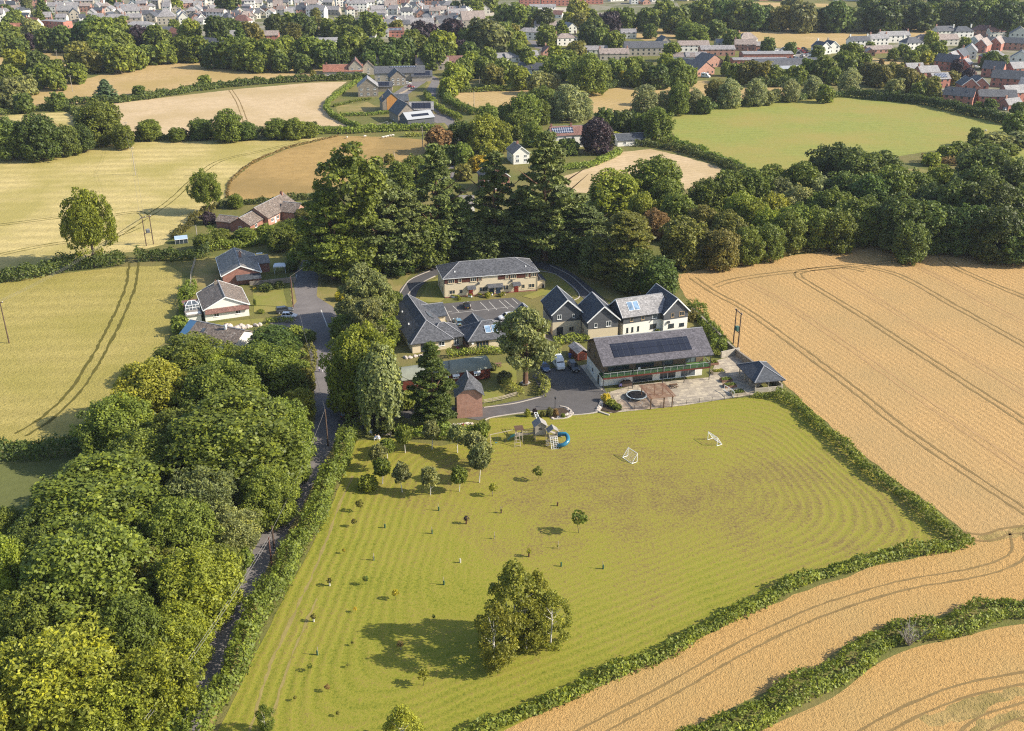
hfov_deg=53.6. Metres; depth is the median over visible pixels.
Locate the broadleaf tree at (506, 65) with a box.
[494,56,514,81]
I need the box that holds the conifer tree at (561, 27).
[554,19,570,34]
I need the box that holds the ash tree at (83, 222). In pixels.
[58,186,118,266]
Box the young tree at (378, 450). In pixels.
[368,443,387,462]
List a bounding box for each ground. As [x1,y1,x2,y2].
[0,0,1023,730]
[33,0,678,42]
[888,37,1018,112]
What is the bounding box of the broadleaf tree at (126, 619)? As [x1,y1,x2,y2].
[81,591,170,659]
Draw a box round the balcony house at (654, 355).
[583,327,713,388]
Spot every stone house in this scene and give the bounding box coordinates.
[348,57,362,69]
[357,75,378,96]
[363,60,373,74]
[387,67,405,85]
[388,98,414,123]
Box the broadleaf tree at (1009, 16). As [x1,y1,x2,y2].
[984,0,1023,36]
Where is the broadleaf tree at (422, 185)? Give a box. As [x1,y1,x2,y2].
[416,169,437,186]
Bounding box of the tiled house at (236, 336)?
[178,319,252,349]
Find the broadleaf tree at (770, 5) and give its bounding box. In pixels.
[764,4,774,29]
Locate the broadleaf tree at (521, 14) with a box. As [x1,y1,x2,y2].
[506,1,532,28]
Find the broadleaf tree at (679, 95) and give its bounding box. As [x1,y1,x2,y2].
[667,80,690,115]
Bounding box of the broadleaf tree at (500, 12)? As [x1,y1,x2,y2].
[493,2,512,21]
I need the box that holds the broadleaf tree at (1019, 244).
[996,215,1023,264]
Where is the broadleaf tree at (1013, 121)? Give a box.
[1000,110,1023,133]
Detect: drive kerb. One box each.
[400,271,428,291]
[408,276,434,293]
[484,396,543,407]
[485,411,531,420]
[540,270,579,299]
[550,265,589,292]
[565,402,603,415]
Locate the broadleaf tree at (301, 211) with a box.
[294,208,308,218]
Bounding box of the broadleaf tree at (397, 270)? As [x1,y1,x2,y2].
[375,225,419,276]
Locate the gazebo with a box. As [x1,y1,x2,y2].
[273,263,285,273]
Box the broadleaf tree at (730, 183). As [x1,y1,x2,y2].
[708,169,746,211]
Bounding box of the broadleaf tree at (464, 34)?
[457,24,485,45]
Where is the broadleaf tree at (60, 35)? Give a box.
[45,25,74,52]
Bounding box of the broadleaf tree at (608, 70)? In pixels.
[603,61,611,81]
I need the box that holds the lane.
[182,76,458,730]
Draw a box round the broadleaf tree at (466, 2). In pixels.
[460,0,482,6]
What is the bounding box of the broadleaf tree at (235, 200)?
[227,193,243,208]
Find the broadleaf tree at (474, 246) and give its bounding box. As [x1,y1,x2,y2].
[454,222,504,260]
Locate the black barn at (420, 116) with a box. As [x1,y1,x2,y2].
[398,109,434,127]
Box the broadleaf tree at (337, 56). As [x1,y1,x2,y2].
[323,48,349,63]
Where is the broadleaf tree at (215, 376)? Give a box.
[167,357,269,412]
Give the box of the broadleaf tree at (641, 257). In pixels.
[611,240,655,295]
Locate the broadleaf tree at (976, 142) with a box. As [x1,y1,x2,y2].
[970,138,996,149]
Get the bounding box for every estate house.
[905,62,923,68]
[915,63,940,75]
[927,72,951,87]
[934,53,961,70]
[942,83,976,104]
[955,75,979,88]
[956,45,969,59]
[963,55,972,68]
[970,72,989,88]
[975,86,1017,102]
[980,60,1006,76]
[990,66,1023,86]
[998,95,1021,110]
[1000,84,1023,101]
[1006,61,1023,70]
[1018,77,1023,84]
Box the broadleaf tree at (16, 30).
[2,26,25,40]
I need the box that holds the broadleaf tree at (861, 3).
[856,0,880,8]
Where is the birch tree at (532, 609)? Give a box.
[510,596,547,653]
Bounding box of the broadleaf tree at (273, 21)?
[263,13,286,33]
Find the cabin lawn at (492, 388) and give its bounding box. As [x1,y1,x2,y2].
[478,363,516,403]
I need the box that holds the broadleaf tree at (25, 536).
[4,513,65,554]
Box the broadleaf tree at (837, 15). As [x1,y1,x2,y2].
[822,0,856,32]
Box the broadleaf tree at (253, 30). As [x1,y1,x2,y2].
[241,21,264,40]
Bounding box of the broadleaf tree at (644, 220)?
[618,212,651,249]
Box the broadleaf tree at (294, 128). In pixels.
[283,117,307,139]
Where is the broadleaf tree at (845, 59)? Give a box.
[832,49,857,72]
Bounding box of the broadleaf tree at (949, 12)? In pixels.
[939,0,962,27]
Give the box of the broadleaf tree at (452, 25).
[438,17,463,39]
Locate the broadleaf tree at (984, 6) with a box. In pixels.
[975,0,999,25]
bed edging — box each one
[553,405,572,419]
[597,403,609,415]
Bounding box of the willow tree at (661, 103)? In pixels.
[657,90,673,110]
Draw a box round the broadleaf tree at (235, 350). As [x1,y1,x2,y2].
[218,344,265,379]
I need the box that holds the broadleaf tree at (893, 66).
[888,61,904,78]
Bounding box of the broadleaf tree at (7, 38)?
[0,30,16,56]
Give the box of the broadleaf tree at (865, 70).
[858,62,876,84]
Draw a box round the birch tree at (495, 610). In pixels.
[473,600,522,674]
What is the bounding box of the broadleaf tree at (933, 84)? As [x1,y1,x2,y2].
[921,75,942,97]
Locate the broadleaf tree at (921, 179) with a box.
[908,167,940,190]
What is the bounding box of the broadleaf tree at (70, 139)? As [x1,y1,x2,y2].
[53,123,82,156]
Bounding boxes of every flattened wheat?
[919,687,1023,726]
[969,710,1023,730]
[977,527,1023,541]
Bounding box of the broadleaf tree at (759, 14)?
[743,2,771,30]
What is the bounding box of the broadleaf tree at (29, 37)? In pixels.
[23,33,34,48]
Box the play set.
[487,412,569,448]
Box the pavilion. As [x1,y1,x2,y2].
[736,361,785,392]
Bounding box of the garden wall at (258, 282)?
[249,280,262,285]
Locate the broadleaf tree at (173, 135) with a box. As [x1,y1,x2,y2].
[167,127,186,141]
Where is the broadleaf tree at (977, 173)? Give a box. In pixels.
[949,160,1009,185]
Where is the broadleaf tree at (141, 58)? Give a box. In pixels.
[129,43,149,69]
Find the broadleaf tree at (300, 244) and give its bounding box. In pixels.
[295,239,307,252]
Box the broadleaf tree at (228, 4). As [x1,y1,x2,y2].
[214,0,241,9]
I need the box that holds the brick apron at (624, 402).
[616,393,670,409]
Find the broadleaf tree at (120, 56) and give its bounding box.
[103,42,136,73]
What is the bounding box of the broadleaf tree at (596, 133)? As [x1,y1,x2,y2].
[579,116,613,154]
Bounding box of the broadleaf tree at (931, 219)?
[918,200,949,254]
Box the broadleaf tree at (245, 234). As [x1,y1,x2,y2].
[233,227,257,244]
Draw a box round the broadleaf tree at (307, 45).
[296,35,324,65]
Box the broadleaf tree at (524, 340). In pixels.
[493,306,561,385]
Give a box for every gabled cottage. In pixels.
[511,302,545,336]
[540,285,582,335]
[578,292,620,339]
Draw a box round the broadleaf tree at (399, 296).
[392,290,402,302]
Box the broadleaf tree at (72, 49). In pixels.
[63,40,90,71]
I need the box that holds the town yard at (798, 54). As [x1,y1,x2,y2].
[776,48,811,56]
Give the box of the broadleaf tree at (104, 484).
[11,448,176,538]
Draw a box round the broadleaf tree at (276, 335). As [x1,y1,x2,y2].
[244,324,302,355]
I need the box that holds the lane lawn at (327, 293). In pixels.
[319,284,338,307]
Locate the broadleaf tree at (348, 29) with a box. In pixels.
[337,23,369,42]
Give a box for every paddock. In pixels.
[636,27,675,40]
[872,58,949,71]
[908,169,928,172]
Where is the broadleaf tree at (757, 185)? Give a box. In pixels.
[735,167,775,200]
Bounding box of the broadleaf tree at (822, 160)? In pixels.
[804,141,861,178]
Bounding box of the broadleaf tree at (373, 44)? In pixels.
[363,36,388,55]
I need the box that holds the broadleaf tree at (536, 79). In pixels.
[525,70,547,92]
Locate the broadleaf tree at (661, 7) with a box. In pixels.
[652,0,673,25]
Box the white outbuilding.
[613,132,645,146]
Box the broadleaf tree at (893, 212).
[874,189,935,250]
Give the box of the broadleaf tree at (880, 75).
[866,63,894,87]
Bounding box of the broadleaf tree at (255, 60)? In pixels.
[244,50,266,73]
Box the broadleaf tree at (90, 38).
[84,32,106,46]
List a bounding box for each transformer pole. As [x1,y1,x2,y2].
[140,215,153,245]
[733,309,742,347]
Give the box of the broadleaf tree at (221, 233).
[209,228,231,244]
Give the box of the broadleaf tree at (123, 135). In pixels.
[111,122,134,149]
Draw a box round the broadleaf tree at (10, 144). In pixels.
[0,114,21,160]
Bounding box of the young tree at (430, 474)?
[420,466,439,494]
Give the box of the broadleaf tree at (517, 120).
[505,109,533,139]
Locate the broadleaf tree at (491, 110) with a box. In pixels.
[474,102,498,117]
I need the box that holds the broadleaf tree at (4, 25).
[0,21,13,30]
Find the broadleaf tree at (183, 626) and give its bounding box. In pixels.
[146,600,215,666]
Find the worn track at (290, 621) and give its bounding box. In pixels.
[248,476,353,730]
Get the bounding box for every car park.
[443,297,583,342]
[556,7,566,11]
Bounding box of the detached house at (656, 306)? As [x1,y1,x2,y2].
[608,283,690,334]
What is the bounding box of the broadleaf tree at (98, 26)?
[84,15,124,41]
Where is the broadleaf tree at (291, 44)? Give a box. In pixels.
[276,34,300,60]
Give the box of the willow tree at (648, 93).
[629,83,659,112]
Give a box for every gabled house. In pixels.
[14,6,30,12]
[68,8,78,21]
[87,8,96,13]
[92,0,102,6]
[104,5,115,12]
[114,6,123,13]
[145,9,157,21]
[171,5,179,10]
[176,7,185,18]
[177,9,187,23]
[186,7,194,18]
[193,3,202,10]
[260,4,268,10]
[266,7,274,17]
[334,0,342,6]
[379,89,408,110]
[402,0,410,6]
[412,2,419,9]
[416,6,424,17]
[419,14,429,17]
[461,4,472,10]
[629,0,637,3]
[638,0,650,4]
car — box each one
[275,305,292,313]
[281,311,297,318]
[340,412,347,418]
[453,318,461,324]
[463,302,470,308]
[498,311,512,320]
[540,361,549,371]
[567,359,579,371]
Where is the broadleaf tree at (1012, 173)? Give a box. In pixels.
[987,159,1023,186]
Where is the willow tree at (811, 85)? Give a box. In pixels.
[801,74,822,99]
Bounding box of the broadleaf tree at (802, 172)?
[783,161,822,189]
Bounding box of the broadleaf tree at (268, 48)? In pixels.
[255,37,285,69]
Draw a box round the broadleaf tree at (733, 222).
[710,209,748,236]
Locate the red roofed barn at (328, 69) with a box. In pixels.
[323,62,362,76]
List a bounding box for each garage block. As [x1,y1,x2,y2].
[376,81,392,91]
[409,101,433,112]
[411,70,432,80]
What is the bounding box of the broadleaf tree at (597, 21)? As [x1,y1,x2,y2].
[578,16,609,30]
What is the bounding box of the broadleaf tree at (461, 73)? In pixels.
[442,61,470,88]
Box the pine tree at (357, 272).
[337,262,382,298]
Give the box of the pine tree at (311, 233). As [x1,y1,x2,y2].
[292,186,360,279]
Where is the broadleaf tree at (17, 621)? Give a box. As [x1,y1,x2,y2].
[0,577,77,663]
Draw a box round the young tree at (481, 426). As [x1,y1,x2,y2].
[474,419,490,440]
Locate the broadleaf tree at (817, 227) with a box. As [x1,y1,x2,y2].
[803,204,834,251]
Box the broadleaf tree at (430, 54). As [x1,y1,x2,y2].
[417,42,446,69]
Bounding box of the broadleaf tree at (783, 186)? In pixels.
[770,176,795,194]
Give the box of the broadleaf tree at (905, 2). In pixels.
[898,0,923,5]
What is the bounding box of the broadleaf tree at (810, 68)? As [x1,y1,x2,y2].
[801,57,821,79]
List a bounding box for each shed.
[136,26,172,29]
[319,37,337,42]
[568,342,586,360]
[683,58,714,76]
[730,57,786,63]
[750,57,816,68]
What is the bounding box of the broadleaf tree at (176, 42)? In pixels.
[165,35,189,62]
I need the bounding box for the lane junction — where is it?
[268,266,339,346]
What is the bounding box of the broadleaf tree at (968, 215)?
[945,203,990,256]
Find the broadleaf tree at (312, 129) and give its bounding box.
[302,121,318,137]
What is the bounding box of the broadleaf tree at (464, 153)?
[453,141,473,165]
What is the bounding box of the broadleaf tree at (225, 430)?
[155,388,311,511]
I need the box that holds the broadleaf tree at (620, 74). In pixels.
[617,70,625,78]
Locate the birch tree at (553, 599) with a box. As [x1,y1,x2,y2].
[534,590,572,650]
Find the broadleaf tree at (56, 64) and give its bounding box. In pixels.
[38,59,67,78]
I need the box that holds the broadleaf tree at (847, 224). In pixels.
[821,209,859,253]
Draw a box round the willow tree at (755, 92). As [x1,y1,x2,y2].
[742,78,768,106]
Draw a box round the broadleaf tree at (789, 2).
[780,0,802,5]
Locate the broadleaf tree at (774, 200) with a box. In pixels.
[760,190,791,211]
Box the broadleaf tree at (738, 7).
[726,0,753,30]
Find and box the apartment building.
[436,257,546,297]
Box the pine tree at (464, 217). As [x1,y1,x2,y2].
[444,200,483,254]
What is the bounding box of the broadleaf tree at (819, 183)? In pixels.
[804,171,829,193]
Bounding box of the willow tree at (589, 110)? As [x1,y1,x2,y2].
[574,95,593,119]
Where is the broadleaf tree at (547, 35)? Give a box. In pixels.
[534,24,557,46]
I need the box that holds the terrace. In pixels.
[601,355,761,412]
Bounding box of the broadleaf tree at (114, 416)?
[69,391,155,454]
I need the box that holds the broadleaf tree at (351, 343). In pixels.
[318,320,402,419]
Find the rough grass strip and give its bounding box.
[693,600,1023,730]
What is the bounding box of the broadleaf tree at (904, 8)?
[900,4,912,29]
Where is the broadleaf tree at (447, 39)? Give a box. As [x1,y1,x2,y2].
[425,28,457,55]
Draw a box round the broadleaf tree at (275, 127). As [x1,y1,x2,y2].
[264,117,286,138]
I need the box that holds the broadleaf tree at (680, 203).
[658,190,697,226]
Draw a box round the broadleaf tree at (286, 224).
[273,218,301,245]
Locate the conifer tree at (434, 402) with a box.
[405,340,459,423]
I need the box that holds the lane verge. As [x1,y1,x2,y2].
[199,76,455,730]
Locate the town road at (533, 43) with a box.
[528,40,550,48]
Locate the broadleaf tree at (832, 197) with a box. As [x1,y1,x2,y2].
[818,185,858,211]
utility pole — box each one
[0,302,9,342]
[268,537,272,565]
[271,526,274,548]
[290,277,293,306]
[324,409,328,445]
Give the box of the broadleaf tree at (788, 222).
[773,209,807,250]
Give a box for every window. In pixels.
[454,337,458,345]
[476,340,488,348]
[479,286,487,291]
[484,325,491,332]
[500,285,507,290]
[608,365,628,370]
[633,374,652,381]
[636,362,653,367]
[650,323,656,328]
[659,372,675,378]
[662,360,672,364]
[680,370,694,376]
[686,357,695,362]
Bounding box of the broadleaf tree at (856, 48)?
[840,42,864,54]
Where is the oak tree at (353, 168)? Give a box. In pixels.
[311,141,391,234]
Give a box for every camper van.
[551,353,564,369]
[701,72,709,77]
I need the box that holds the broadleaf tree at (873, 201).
[859,194,880,206]
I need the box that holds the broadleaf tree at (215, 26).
[203,15,230,37]
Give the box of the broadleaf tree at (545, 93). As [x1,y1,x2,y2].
[527,84,554,112]
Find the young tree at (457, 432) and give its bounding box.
[446,423,467,452]
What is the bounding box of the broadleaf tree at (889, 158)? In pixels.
[861,150,905,177]
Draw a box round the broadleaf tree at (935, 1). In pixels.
[926,0,957,4]
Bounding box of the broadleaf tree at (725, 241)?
[704,228,740,272]
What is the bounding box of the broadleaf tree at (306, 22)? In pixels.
[291,12,316,36]
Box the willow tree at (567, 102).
[553,83,589,122]
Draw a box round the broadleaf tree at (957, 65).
[950,59,964,73]
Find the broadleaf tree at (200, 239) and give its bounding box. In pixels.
[192,233,215,249]
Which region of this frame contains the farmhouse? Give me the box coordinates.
[548,122,582,146]
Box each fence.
[190,258,195,286]
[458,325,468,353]
[483,392,516,401]
[622,393,749,408]
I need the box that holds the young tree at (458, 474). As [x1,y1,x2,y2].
[450,465,467,491]
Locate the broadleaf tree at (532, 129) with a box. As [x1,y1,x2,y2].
[521,120,542,147]
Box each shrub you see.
[141,704,184,730]
[157,644,201,681]
[169,314,189,333]
[178,696,185,711]
[182,287,194,298]
[198,211,216,225]
[236,543,254,574]
[258,282,274,292]
[274,280,284,288]
[283,261,295,272]
[287,324,302,338]
[288,249,300,261]
[289,484,303,498]
[298,328,316,342]
[334,291,343,300]
[357,474,378,492]
[374,418,397,433]
[403,390,415,409]
[438,420,451,433]
[484,291,490,298]
[490,362,496,370]
[496,370,512,383]
[524,408,529,416]
[540,411,545,417]
[546,407,553,415]
[553,408,558,416]
[601,393,610,401]
[605,398,616,407]
[613,403,621,409]
[688,308,699,321]
[711,347,718,355]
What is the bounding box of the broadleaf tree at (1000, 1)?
[998,0,1018,4]
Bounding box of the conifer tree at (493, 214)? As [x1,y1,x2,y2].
[460,150,523,256]
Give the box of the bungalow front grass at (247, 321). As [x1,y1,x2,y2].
[215,318,263,325]
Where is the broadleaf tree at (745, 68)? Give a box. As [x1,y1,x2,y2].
[737,60,758,84]
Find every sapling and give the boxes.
[355,499,362,507]
[391,589,399,599]
[396,640,403,649]
[417,668,429,685]
[488,483,497,495]
[531,466,542,477]
[571,509,589,532]
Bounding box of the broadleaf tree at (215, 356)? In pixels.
[187,344,231,368]
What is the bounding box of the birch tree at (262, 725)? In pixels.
[255,704,274,730]
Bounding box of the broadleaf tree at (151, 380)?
[109,355,195,420]
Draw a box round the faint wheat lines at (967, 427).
[740,263,1023,473]
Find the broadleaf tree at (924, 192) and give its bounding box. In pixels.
[910,181,937,202]
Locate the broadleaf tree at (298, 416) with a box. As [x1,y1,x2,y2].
[268,395,317,461]
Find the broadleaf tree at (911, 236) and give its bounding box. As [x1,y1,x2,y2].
[890,219,932,265]
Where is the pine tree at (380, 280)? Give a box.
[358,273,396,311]
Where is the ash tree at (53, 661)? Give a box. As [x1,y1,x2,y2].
[0,611,132,730]
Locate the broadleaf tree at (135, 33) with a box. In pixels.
[128,24,145,46]
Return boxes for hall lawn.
[419,278,443,301]
[523,273,576,298]
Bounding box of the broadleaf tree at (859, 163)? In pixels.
[830,144,884,178]
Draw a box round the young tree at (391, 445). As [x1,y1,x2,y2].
[380,438,395,457]
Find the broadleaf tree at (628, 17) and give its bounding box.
[616,6,637,29]
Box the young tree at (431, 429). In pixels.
[421,419,440,448]
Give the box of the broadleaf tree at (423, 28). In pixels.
[410,19,438,37]
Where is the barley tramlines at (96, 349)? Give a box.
[15,256,139,435]
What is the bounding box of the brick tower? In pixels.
[453,370,484,417]
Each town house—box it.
[0,6,4,21]
[5,0,15,4]
[21,12,32,17]
[25,15,43,25]
[41,10,52,19]
[41,19,72,27]
[47,2,65,12]
[55,12,68,19]
[78,13,90,20]
[79,1,91,11]
[86,11,105,17]
[92,6,103,13]
[102,0,110,11]
[104,12,126,21]
[113,0,124,6]
[116,5,125,10]
[121,11,143,22]
[128,21,154,26]
[136,0,148,5]
[137,4,149,9]
[146,1,155,9]
[151,0,161,8]
[156,8,175,24]
[161,0,171,10]
[169,28,176,36]
[193,0,202,5]
[193,14,203,24]
[195,9,205,16]
[198,13,205,23]
[222,10,233,17]
[228,10,241,13]
[244,0,255,7]
[250,8,260,18]
[255,0,262,7]
[263,30,279,40]
[267,0,272,6]
[273,0,282,9]
[276,4,287,14]
[283,7,293,13]
[293,0,302,5]
[295,3,305,13]
[306,0,316,4]
[323,0,334,5]
[343,0,349,10]
[344,4,354,16]
[345,6,357,15]
[364,0,371,7]
[382,28,388,38]
[388,3,399,14]
[388,27,403,37]
[400,5,412,14]
[404,16,433,25]
[415,55,448,69]
[423,5,433,8]
[429,6,440,14]
[431,0,455,6]
[435,4,446,14]
[435,18,446,23]
[446,55,462,62]
[459,10,485,27]
[483,3,489,13]
[497,52,507,59]
[504,52,520,61]
[518,62,542,73]
[519,0,539,6]
[519,25,538,39]
[529,4,555,9]
[533,21,556,28]
[540,0,584,5]
[541,43,549,55]
[553,10,563,17]
[555,31,577,45]
[565,22,576,33]
[585,45,607,53]
[586,0,602,3]
[597,46,629,59]
[619,28,636,38]
[622,41,667,55]
[655,35,670,42]
[673,52,694,59]
[677,40,709,51]
[685,52,706,56]
[693,52,723,66]
[698,45,735,55]
[714,39,723,44]
[733,37,756,50]
[738,30,758,40]
[739,51,793,57]
[747,41,760,50]
[811,38,831,54]
[825,37,839,53]
[846,34,870,46]
[864,45,892,53]
[864,47,874,55]
[868,32,889,44]
[877,29,910,42]
[898,35,923,49]
[915,34,927,43]
[931,24,953,33]
[937,32,958,45]
[953,24,974,37]
[965,41,977,58]
[970,34,982,43]
[971,25,988,36]
[974,37,992,52]
[977,48,1006,63]
[985,34,1023,50]
[986,25,1006,36]
[991,35,1004,50]
[1009,26,1023,37]
[1010,49,1023,61]
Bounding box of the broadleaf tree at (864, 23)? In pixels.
[859,8,877,31]
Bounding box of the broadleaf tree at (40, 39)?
[33,27,59,51]
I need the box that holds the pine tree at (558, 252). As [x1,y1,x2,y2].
[539,186,593,258]
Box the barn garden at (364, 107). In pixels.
[336,102,379,115]
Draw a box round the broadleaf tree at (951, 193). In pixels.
[931,176,978,207]
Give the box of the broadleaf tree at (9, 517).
[0,505,26,537]
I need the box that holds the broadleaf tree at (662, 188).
[648,176,685,209]
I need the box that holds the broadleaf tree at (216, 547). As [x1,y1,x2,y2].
[201,543,245,583]
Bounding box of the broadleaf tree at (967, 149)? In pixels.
[962,147,976,156]
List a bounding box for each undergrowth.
[379,247,575,271]
[670,220,888,265]
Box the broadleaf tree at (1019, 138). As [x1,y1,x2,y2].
[1007,130,1023,147]
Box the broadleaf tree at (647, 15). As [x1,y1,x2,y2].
[636,7,659,30]
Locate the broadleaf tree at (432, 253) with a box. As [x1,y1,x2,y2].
[407,214,452,267]
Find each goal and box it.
[622,447,637,463]
[707,432,721,445]
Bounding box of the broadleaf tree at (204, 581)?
[145,543,245,633]
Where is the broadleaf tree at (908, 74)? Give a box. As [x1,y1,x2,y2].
[894,66,918,92]
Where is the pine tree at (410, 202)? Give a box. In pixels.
[379,188,433,265]
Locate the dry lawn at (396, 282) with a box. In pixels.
[382,269,415,291]
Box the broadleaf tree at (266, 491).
[237,462,300,531]
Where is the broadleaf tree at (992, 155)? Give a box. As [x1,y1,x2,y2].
[954,143,1023,171]
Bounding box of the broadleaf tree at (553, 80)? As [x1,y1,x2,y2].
[544,72,560,92]
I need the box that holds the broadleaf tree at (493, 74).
[481,63,504,86]
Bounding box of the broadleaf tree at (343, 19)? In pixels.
[333,14,354,25]
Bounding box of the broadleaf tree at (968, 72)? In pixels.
[960,67,975,77]
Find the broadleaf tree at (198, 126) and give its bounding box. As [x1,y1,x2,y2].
[186,117,212,139]
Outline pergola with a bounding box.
[639,383,675,409]
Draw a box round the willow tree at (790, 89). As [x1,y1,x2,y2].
[781,78,800,101]
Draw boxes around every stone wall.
[692,308,752,362]
[720,347,739,357]
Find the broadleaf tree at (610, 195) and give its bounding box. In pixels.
[586,167,644,216]
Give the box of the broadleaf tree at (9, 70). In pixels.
[0,63,22,79]
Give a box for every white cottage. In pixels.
[459,195,474,210]
[506,141,529,164]
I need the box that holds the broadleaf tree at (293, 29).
[280,22,301,41]
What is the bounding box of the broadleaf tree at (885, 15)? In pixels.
[862,0,903,32]
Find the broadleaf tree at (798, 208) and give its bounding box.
[779,201,811,237]
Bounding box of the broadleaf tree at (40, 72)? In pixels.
[27,63,53,88]
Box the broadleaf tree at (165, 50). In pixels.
[154,40,177,63]
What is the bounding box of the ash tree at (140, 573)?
[119,546,176,605]
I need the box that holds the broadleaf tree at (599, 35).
[589,27,609,45]
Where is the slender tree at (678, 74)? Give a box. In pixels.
[669,65,690,88]
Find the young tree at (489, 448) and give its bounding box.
[475,441,494,454]
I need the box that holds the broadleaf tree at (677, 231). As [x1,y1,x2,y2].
[659,214,707,268]
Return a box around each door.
[557,327,562,334]
[580,353,584,360]
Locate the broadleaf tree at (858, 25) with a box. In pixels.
[844,6,863,31]
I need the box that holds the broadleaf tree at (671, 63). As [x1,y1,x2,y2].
[664,56,687,79]
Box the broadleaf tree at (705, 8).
[690,0,716,26]
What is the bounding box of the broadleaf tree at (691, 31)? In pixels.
[675,22,709,40]
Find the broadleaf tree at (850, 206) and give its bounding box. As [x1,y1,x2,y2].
[831,198,872,245]
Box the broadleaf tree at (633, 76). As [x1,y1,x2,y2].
[622,65,646,87]
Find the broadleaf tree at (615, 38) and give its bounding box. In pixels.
[607,30,625,47]
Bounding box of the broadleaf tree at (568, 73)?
[567,61,579,80]
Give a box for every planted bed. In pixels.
[546,407,569,417]
[601,401,621,412]
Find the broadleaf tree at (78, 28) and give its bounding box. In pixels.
[70,17,95,43]
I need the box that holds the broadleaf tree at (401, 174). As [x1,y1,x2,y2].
[384,160,415,189]
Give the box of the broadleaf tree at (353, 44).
[336,33,365,60]
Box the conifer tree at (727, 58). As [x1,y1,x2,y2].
[724,53,729,61]
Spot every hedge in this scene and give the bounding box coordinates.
[0,103,77,126]
[0,248,126,283]
[0,432,83,460]
[44,71,369,104]
[133,121,316,139]
[133,241,210,261]
[169,202,219,237]
[170,278,197,335]
[180,410,361,730]
[205,221,279,239]
[209,233,268,250]
[218,192,314,208]
[225,134,338,197]
[265,316,294,323]
[286,243,297,270]
[303,341,317,380]
[317,120,434,133]
[323,76,362,126]
[333,97,371,106]
[340,110,388,115]
[394,423,473,439]
[404,131,426,136]
[423,90,462,119]
[439,91,477,114]
[445,345,504,358]
[457,84,564,92]
[459,532,975,730]
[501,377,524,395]
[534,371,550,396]
[552,332,589,345]
[561,147,622,168]
[604,78,632,88]
[622,89,851,114]
[634,137,744,173]
[667,134,745,168]
[675,594,1023,730]
[679,241,871,272]
[686,298,727,350]
[754,390,779,398]
[758,74,800,86]
[773,385,962,538]
[848,86,1008,123]
[921,153,956,165]
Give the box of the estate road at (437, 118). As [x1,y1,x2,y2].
[394,81,443,122]
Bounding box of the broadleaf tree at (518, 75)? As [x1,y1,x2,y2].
[506,64,530,90]
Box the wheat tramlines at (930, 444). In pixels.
[689,254,1023,541]
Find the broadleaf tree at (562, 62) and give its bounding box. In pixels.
[548,53,571,80]
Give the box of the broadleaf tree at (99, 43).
[88,35,116,66]
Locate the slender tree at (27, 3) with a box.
[19,0,34,16]
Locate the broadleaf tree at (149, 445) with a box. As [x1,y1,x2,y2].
[105,426,184,493]
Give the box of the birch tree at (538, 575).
[523,568,550,632]
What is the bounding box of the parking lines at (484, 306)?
[445,300,517,321]
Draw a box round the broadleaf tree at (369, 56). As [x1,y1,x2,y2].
[357,50,377,65]
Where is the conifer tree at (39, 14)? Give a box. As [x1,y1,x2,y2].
[34,5,45,19]
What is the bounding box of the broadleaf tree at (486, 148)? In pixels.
[479,141,500,160]
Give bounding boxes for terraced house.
[56,5,79,18]
[64,2,79,8]
[73,0,94,4]
[119,2,139,6]
[124,7,142,12]
[140,8,161,19]
[181,0,193,7]
[205,6,227,16]
[207,0,214,4]
[233,13,252,22]
[237,6,254,13]
[239,10,254,21]
[283,0,288,5]
[287,5,295,13]
[305,3,327,17]
[321,4,341,14]
[348,0,367,11]
[369,8,386,16]
[370,5,384,9]
[383,17,395,26]
[384,0,397,7]
[397,14,413,19]
[398,7,417,17]
[402,20,410,29]
[425,0,442,4]
[435,15,455,21]
[442,1,451,8]
[447,6,467,14]
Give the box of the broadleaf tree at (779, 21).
[768,5,791,30]
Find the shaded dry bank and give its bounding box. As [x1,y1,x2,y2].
[574,266,632,301]
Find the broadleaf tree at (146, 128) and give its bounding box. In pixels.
[134,119,161,140]
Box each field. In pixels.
[0,49,65,66]
[0,112,74,127]
[0,137,322,274]
[0,266,181,443]
[0,453,79,510]
[32,60,322,105]
[114,82,346,135]
[218,396,946,730]
[229,136,426,199]
[455,81,782,112]
[564,149,721,192]
[667,96,1002,171]
[678,245,1023,539]
[722,28,931,47]
[750,2,827,6]
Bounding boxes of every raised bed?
[706,359,718,365]
[710,368,725,374]
[719,376,732,382]
[722,382,736,388]
[728,388,746,395]
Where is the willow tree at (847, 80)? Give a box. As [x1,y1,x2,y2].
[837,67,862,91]
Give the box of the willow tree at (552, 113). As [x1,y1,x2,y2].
[548,96,562,117]
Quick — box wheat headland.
[504,536,1023,730]
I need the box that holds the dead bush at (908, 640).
[899,616,930,645]
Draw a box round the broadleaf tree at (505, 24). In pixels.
[500,21,516,46]
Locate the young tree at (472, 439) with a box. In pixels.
[463,430,486,449]
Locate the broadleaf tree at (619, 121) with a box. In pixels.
[609,109,633,132]
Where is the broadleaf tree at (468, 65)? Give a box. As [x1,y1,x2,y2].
[455,57,475,79]
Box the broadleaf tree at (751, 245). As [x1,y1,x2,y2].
[734,224,765,265]
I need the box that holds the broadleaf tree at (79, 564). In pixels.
[14,511,162,641]
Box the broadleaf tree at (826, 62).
[814,54,838,81]
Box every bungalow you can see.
[181,279,249,321]
[215,247,295,284]
[394,294,463,352]
[458,313,505,348]
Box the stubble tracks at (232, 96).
[38,90,247,126]
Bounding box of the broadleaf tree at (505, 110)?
[497,101,512,122]
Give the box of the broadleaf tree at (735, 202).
[723,190,758,215]
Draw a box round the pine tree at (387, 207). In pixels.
[344,166,412,271]
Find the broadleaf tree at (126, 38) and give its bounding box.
[112,30,135,47]
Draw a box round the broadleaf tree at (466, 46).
[457,41,479,54]
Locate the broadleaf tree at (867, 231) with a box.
[852,204,879,246]

